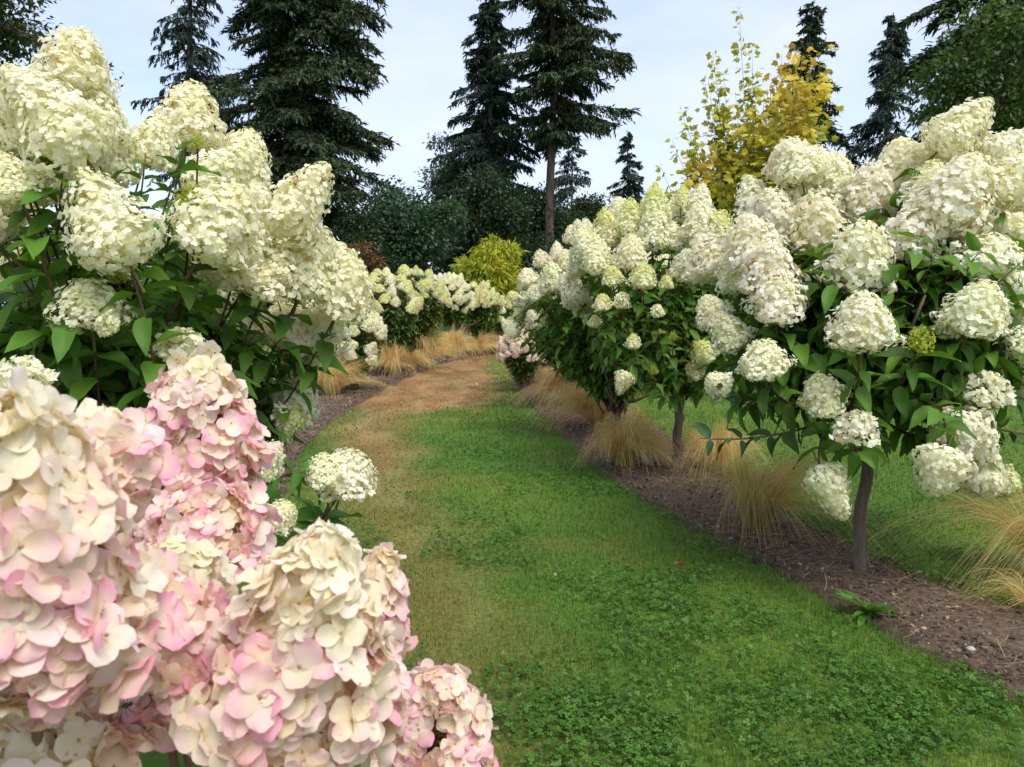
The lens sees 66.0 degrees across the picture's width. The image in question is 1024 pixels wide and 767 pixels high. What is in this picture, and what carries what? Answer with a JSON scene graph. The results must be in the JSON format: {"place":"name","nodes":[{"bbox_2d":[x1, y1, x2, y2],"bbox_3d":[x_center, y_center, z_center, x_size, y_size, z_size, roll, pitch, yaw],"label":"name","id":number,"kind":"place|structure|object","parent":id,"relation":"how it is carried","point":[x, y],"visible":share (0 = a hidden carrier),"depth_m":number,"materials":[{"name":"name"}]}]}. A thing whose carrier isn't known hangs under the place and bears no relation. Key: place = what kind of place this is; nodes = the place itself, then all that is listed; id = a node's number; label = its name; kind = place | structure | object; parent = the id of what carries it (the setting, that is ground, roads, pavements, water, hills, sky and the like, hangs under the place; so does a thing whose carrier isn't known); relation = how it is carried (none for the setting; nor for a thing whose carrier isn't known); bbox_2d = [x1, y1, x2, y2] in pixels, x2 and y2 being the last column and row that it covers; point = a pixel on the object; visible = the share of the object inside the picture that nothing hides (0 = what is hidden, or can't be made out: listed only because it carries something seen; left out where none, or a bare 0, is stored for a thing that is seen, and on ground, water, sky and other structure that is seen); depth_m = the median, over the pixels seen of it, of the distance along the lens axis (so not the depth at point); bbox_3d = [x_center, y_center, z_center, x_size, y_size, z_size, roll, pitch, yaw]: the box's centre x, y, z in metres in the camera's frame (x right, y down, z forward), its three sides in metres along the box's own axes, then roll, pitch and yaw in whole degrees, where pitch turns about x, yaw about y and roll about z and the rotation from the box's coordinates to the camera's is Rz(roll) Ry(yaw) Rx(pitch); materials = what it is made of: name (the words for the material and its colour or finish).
{"place":"outdoors","nodes":[
{"label":"outdoors","id":0,"kind":"place"},
{"bbox_2d":[317,346,400,398],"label":"feather grass","id":1,"kind":"object","parent":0,"point":[329,384],"depth_m":12.39,"materials":[{"name":"beige plant"}]},
{"bbox_2d":[400,348,442,370],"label":"feather grass","id":2,"kind":"object","parent":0,"point":[415,358],"depth_m":16.93,"materials":[{"name":"beige plant"}]},
{"bbox_2d":[401,320,475,366],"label":"feather grass","id":3,"kind":"object","parent":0,"point":[433,350],"depth_m":17.94,"materials":[{"name":"beige plant"}]},
{"bbox_2d":[436,323,486,358],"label":"feather grass","id":4,"kind":"object","parent":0,"point":[459,339],"depth_m":21.09,"materials":[{"name":"beige plant"}]},
{"bbox_2d":[0,0,1015,304],"label":"sky","id":5,"kind":"structure","parent":0,"point":[668,41],"materials":[{"name":"white"}]},
{"bbox_2d":[517,365,561,386],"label":"feather grass","id":6,"kind":"object","parent":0,"point":[535,378],"depth_m":13.17,"materials":[{"name":"beige plant"}]},
{"bbox_2d":[519,376,663,433],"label":"feather grass","id":7,"kind":"object","parent":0,"point":[590,412],"depth_m":9.12,"materials":[{"name":"beige plant"}]},
{"bbox_2d":[251,313,1023,766],"bbox_3d":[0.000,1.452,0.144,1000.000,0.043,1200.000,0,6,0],"label":"lawn","id":8,"kind":"structure","parent":0,"point":[457,649],"depth_m":4.41,"materials":[{"name":"plant"}]},
{"bbox_2d":[0,0,124,86],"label":"broadleaf tree","id":9,"kind":"object","parent":8,"relation":"on","point":[13,30],"visible":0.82,"depth_m":20.41,"materials":[{"name":"green plant"}]},
{"bbox_2d":[129,0,236,296],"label":"conifer","id":10,"kind":"object","parent":8,"relation":"on","point":[180,32],"visible":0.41,"depth_m":41.19,"materials":[{"name":"green plant"}]},
{"bbox_2d":[199,0,406,307],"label":"conifer","id":11,"kind":"object","parent":8,"relation":"on","point":[294,75],"visible":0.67,"depth_m":34.76,"materials":[{"name":"green plant"}]},
{"bbox_2d":[330,197,360,239],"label":"broadleaf tree","id":12,"kind":"object","parent":8,"relation":"on","point":[337,206],"depth_m":42.53,"materials":[{"name":"green plant"}]},
{"bbox_2d":[337,238,388,273],"bbox_3d":[-4.269,-2.381,22.316,1.266,3.443,1.450,3,6,28],"label":"autumn bush","id":13,"kind":"object","parent":8,"relation":"on","point":[367,252],"visible":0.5,"depth_m":22.14,"materials":[{"name":"brown plant"}]},
{"bbox_2d":[0,210,734,318],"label":"distant wood","id":14,"kind":"object","parent":8,"relation":"on","point":[268,304],"visible":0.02,"depth_m":70.19,"materials":[{"name":"green plant"}]},
{"bbox_2d":[329,200,408,277],"bbox_3d":[-6.545,-4.866,34.075,4.330,6.077,4.173,0,6,0],"label":"broadleaf tree","id":15,"kind":"object","parent":8,"relation":"on","point":[357,227],"visible":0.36,"depth_m":33.40,"materials":[{"name":"green plant"}]},
{"bbox_2d":[271,348,496,501],"bbox_3d":[-1.450,-0.052,15.075,6.144,0.090,33.339,0,6,4],"label":"mulch bed","id":16,"kind":"object","parent":8,"relation":"on","point":[326,423],"visible":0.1,"depth_m":11.72,"materials":[{"name":"brown soil"}]},
{"bbox_2d":[0,24,378,594],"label":"hydrangea bush","id":17,"kind":"object","parent":16,"relation":"on","point":[106,333],"visible":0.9,"depth_m":2.52,"materials":[{"name":"white plant"}]},
{"bbox_2d":[0,340,498,766],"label":"hydrangea bush","id":18,"kind":"object","parent":16,"relation":"on","point":[294,656],"visible":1,"depth_m":0.56,"materials":[{"name":"pink plant"}]},
{"bbox_2d":[107,696,136,717],"bbox_3d":[-0.264,0.220,0.536,0.020,0.015,0.013,-3,7,-30],"label":"wasp","id":19,"kind":"object","parent":18,"relation":"attached to","point":[125,706],"visible":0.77,"depth_m":0.53,"materials":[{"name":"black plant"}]},
{"bbox_2d":[207,398,220,406],"bbox_3d":[-0.334,0.022,0.884,0.013,0.012,0.010,0,6,0],"label":"fly","id":20,"kind":"object","parent":18,"relation":"attached to","point":[212,402],"visible":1,"depth_m":0.88,"materials":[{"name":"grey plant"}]},
{"bbox_2d":[328,310,387,389],"bbox_3d":[-2.651,-0.599,13.208,1.242,1.586,1.339,0,6,0],"label":"hydrangea bush","id":21,"kind":"object","parent":16,"relation":"on","point":[362,345],"visible":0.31,"depth_m":12.89,"materials":[{"name":"white plant"}]},
{"bbox_2d":[361,267,423,372],"bbox_3d":[-2.671,-1.279,16.385,1.652,2.279,1.752,0,6,0],"label":"hydrangea bush","id":22,"kind":"object","parent":16,"relation":"on","point":[388,304],"visible":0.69,"depth_m":16.13,"materials":[{"name":"white plant"}]},
{"bbox_2d":[366,337,418,377],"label":"feather grass","id":23,"kind":"object","parent":16,"relation":"on","point":[390,360],"depth_m":15.88,"materials":[{"name":"beige plant"}]},
{"bbox_2d":[383,264,452,365],"bbox_3d":[-2.171,-1.512,18.067,1.633,2.426,1.682,0,6,0],"label":"hydrangea bush","id":24,"kind":"object","parent":16,"relation":"on","point":[431,293],"visible":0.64,"depth_m":17.77,"materials":[{"name":"white plant"}]},
{"bbox_2d":[429,272,479,354],"bbox_3d":[-1.797,-1.949,22.350,1.836,2.415,1.721,0,6,0],"label":"hydrangea tree","id":25,"kind":"object","parent":16,"relation":"on","point":[457,313],"visible":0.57,"depth_m":22.00,"materials":[{"name":"white plant"}]},
{"bbox_2d":[458,326,499,355],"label":"feather grass","id":26,"kind":"object","parent":16,"relation":"on","point":[484,345],"depth_m":22.62,"materials":[{"name":"beige plant"}]},
{"bbox_2d":[464,280,504,354],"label":"hydrangea tree","id":27,"kind":"object","parent":16,"relation":"on","point":[489,306],"visible":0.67,"depth_m":22.68,"materials":[{"name":"white plant"}]},
{"bbox_2d":[485,325,516,352],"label":"feather grass","id":28,"kind":"object","parent":16,"relation":"on","point":[500,334],"depth_m":23.64,"materials":[{"name":"beige plant"}]},
{"bbox_2d":[352,173,470,284],"bbox_3d":[-4.628,-5.802,36.124,5.583,7.534,5.684,0,6,0],"label":"broadleaf tree","id":29,"kind":"object","parent":8,"relation":"on","point":[422,229],"visible":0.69,"depth_m":34.96,"materials":[{"name":"green plant"}]},
{"bbox_2d":[414,131,473,326],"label":"broadleaf tree","id":30,"kind":"object","parent":8,"relation":"on","point":[438,172],"visible":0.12,"depth_m":51.39,"materials":[{"name":"green plant"}]},
{"bbox_2d":[424,0,545,205],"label":"conifer","id":31,"kind":"object","parent":8,"relation":"on","point":[479,139],"visible":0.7,"depth_m":47.20,"materials":[{"name":"green plant"}]},
{"bbox_2d":[442,233,528,296],"bbox_3d":[-1.038,-3.709,30.979,3.625,4.380,3.578,0,6,0],"label":"shrub","id":32,"kind":"object","parent":8,"relation":"on","point":[494,263],"visible":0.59,"depth_m":30.37,"materials":[{"name":"yellow plant"}]},
{"bbox_2d":[425,157,568,274],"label":"broadleaf tree","id":33,"kind":"object","parent":8,"relation":"on","point":[490,212],"visible":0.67,"depth_m":42.79,"materials":[{"name":"green plant"}]},
{"bbox_2d":[492,297,514,342],"bbox_3d":[-0.114,-1.823,24.053,1.536,1.840,1.501,0,6,0],"label":"hydrangea bush","id":34,"kind":"object","parent":8,"relation":"on","point":[507,310],"visible":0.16,"depth_m":23.74,"materials":[{"name":"white plant"}]},
{"bbox_2d":[501,179,596,275],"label":"broadleaf tree","id":35,"kind":"object","parent":8,"relation":"on","point":[560,225],"visible":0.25,"depth_m":45.06,"materials":[{"name":"green plant"}]},
{"bbox_2d":[487,0,641,256],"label":"conifer","id":36,"kind":"object","parent":8,"relation":"on","point":[562,49],"visible":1,"depth_m":43.20,"materials":[{"name":"green plant"}]},
{"bbox_2d":[543,134,592,212],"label":"conifer","id":37,"kind":"object","parent":8,"relation":"on","point":[566,179],"visible":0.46,"depth_m":60.96,"materials":[{"name":"green plant"}]},
{"bbox_2d":[544,190,624,238],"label":"broadleaf tree","id":38,"kind":"object","parent":8,"relation":"on","point":[593,208],"visible":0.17,"depth_m":47.13,"materials":[{"name":"green plant"}]},
{"bbox_2d":[606,132,645,209],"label":"conifer","id":39,"kind":"object","parent":8,"relation":"on","point":[631,186],"visible":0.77,"depth_m":58.86,"materials":[{"name":"green plant"}]},
{"bbox_2d":[274,391,1023,766],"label":"clover cover","id":40,"kind":"object","parent":8,"relation":"on","point":[884,723],"visible":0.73,"depth_m":2.96,"materials":[{"name":"green plant"}]},
{"bbox_2d":[276,351,1023,707],"bbox_3d":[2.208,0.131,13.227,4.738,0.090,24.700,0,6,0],"label":"mulch bed","id":41,"kind":"object","parent":8,"relation":"on","point":[987,622],"visible":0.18,"depth_m":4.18,"materials":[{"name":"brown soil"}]},
{"bbox_2d":[495,327,546,390],"bbox_3d":[0.160,-0.401,13.207,0.878,1.180,0.876,0,6,0],"label":"hydrangea bush","id":42,"kind":"object","parent":41,"relation":"on","point":[520,366],"visible":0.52,"depth_m":13.02,"materials":[{"name":"white plant"}]},
{"bbox_2d":[504,272,553,370],"bbox_3d":[0.625,-0.938,13.964,1.591,2.057,1.486,0,6,0],"label":"hydrangea tree","id":43,"kind":"object","parent":41,"relation":"on","point":[511,295],"visible":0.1,"depth_m":13.85,"materials":[{"name":"white plant"}]},
{"bbox_2d":[501,241,577,404],"bbox_3d":[0.722,-0.800,11.029,1.763,2.380,1.736,0,6,0],"label":"hydrangea tree","id":44,"kind":"object","parent":41,"relation":"on","point":[512,328],"visible":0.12,"depth_m":10.94,"materials":[{"name":"white plant"}]},
{"bbox_2d":[503,366,586,408],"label":"feather grass","id":45,"kind":"object","parent":41,"relation":"on","point":[551,383],"depth_m":11.21,"materials":[{"name":"beige plant"}]},
{"bbox_2d":[517,218,670,432],"bbox_3d":[0.908,-0.580,8.588,1.716,2.411,1.758,0,6,0],"label":"hydrangea tree","id":46,"kind":"object","parent":41,"relation":"on","point":[592,381],"visible":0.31,"depth_m":8.36,"materials":[{"name":"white plant"}]},
{"bbox_2d":[571,394,693,477],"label":"feather grass","id":47,"kind":"object","parent":41,"relation":"on","point":[629,446],"depth_m":6.84,"materials":[{"name":"beige plant"}]},
{"bbox_2d":[556,181,748,469],"bbox_3d":[1.383,-0.454,6.798,1.962,2.520,1.959,0,6,0],"label":"hydrangea tree","id":48,"kind":"object","parent":41,"relation":"on","point":[666,346],"visible":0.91,"depth_m":6.38,"materials":[{"name":"white plant"}]},
{"bbox_2d":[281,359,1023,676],"bbox_3d":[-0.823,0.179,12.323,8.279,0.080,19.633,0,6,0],"label":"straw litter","id":49,"kind":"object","parent":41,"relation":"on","point":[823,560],"visible":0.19,"depth_m":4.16,"materials":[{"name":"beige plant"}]},
{"bbox_2d":[645,410,783,484],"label":"feather grass","id":50,"kind":"object","parent":41,"relation":"on","point":[700,446],"depth_m":6.77,"materials":[{"name":"beige plant"}]},
{"bbox_2d":[658,439,897,554],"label":"feather grass","id":51,"kind":"object","parent":41,"relation":"on","point":[759,503],"depth_m":4.92,"materials":[{"name":"beige plant"}]},
{"bbox_2d":[685,92,1023,570],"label":"hydrangea tree","id":52,"kind":"object","parent":41,"relation":"on","point":[874,298],"visible":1,"depth_m":3.86,"materials":[{"name":"white plant"}]},
{"bbox_2d":[832,588,902,627],"bbox_3d":[1.641,1.037,3.659,0.368,0.155,0.312,6,8,44],"label":"weed","id":53,"kind":"object","parent":41,"relation":"on","point":[868,610],"visible":0.98,"depth_m":3.64,"materials":[{"name":"green plant"}]},
{"bbox_2d":[822,470,1023,594],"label":"feather grass","id":54,"kind":"object","parent":41,"relation":"on","point":[1017,532],"depth_m":4.19,"materials":[{"name":"beige plant"}]},
{"bbox_2d":[966,646,975,650],"bbox_3d":[1.877,1.087,3.230,0.036,0.025,0.030,0,6,0],"label":"stone","id":55,"kind":"object","parent":41,"relation":"on","point":[968,648],"visible":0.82,"depth_m":3.22,"materials":[{"name":"white stone"}]},
{"bbox_2d":[672,561,684,565],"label":"fallen leaf","id":56,"kind":"object","parent":8,"relation":"on","point":[679,563],"visible":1,"depth_m":4.26,"materials":[{"name":"brown plant"}]},
{"bbox_2d":[655,7,844,392],"bbox_3d":[3.681,-2.718,12.069,3.096,6.130,2.624,0,6,0],"label":"maple tree","id":57,"kind":"object","parent":8,"relation":"on","point":[750,157],"visible":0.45,"depth_m":11.85,"materials":[{"name":"yellow plant"}]},
{"bbox_2d":[762,0,873,172],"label":"conifer","id":58,"kind":"object","parent":8,"relation":"on","point":[812,29],"visible":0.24,"depth_m":42.18,"materials":[{"name":"green plant"}]},
{"bbox_2d":[836,13,921,172],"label":"conifer","id":59,"kind":"object","parent":8,"relation":"on","point":[890,55],"visible":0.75,"depth_m":40.65,"materials":[{"name":"green plant"}]},
{"bbox_2d":[877,0,1023,150],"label":"conifer","id":60,"kind":"object","parent":8,"relation":"on","point":[917,17],"visible":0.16,"depth_m":28.96,"materials":[{"name":"green plant"}]},
{"bbox_2d":[888,0,1023,148],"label":"broadleaf tree","id":61,"kind":"object","parent":8,"relation":"on","point":[1006,116],"visible":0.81,"depth_m":24.51,"materials":[{"name":"green plant"}]},
{"bbox_2d":[952,566,1023,619],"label":"feather grass","id":62,"kind":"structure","parent":0,"point":[1021,588],"depth_m":3.71,"materials":[{"name":"beige plant"}]}
]}

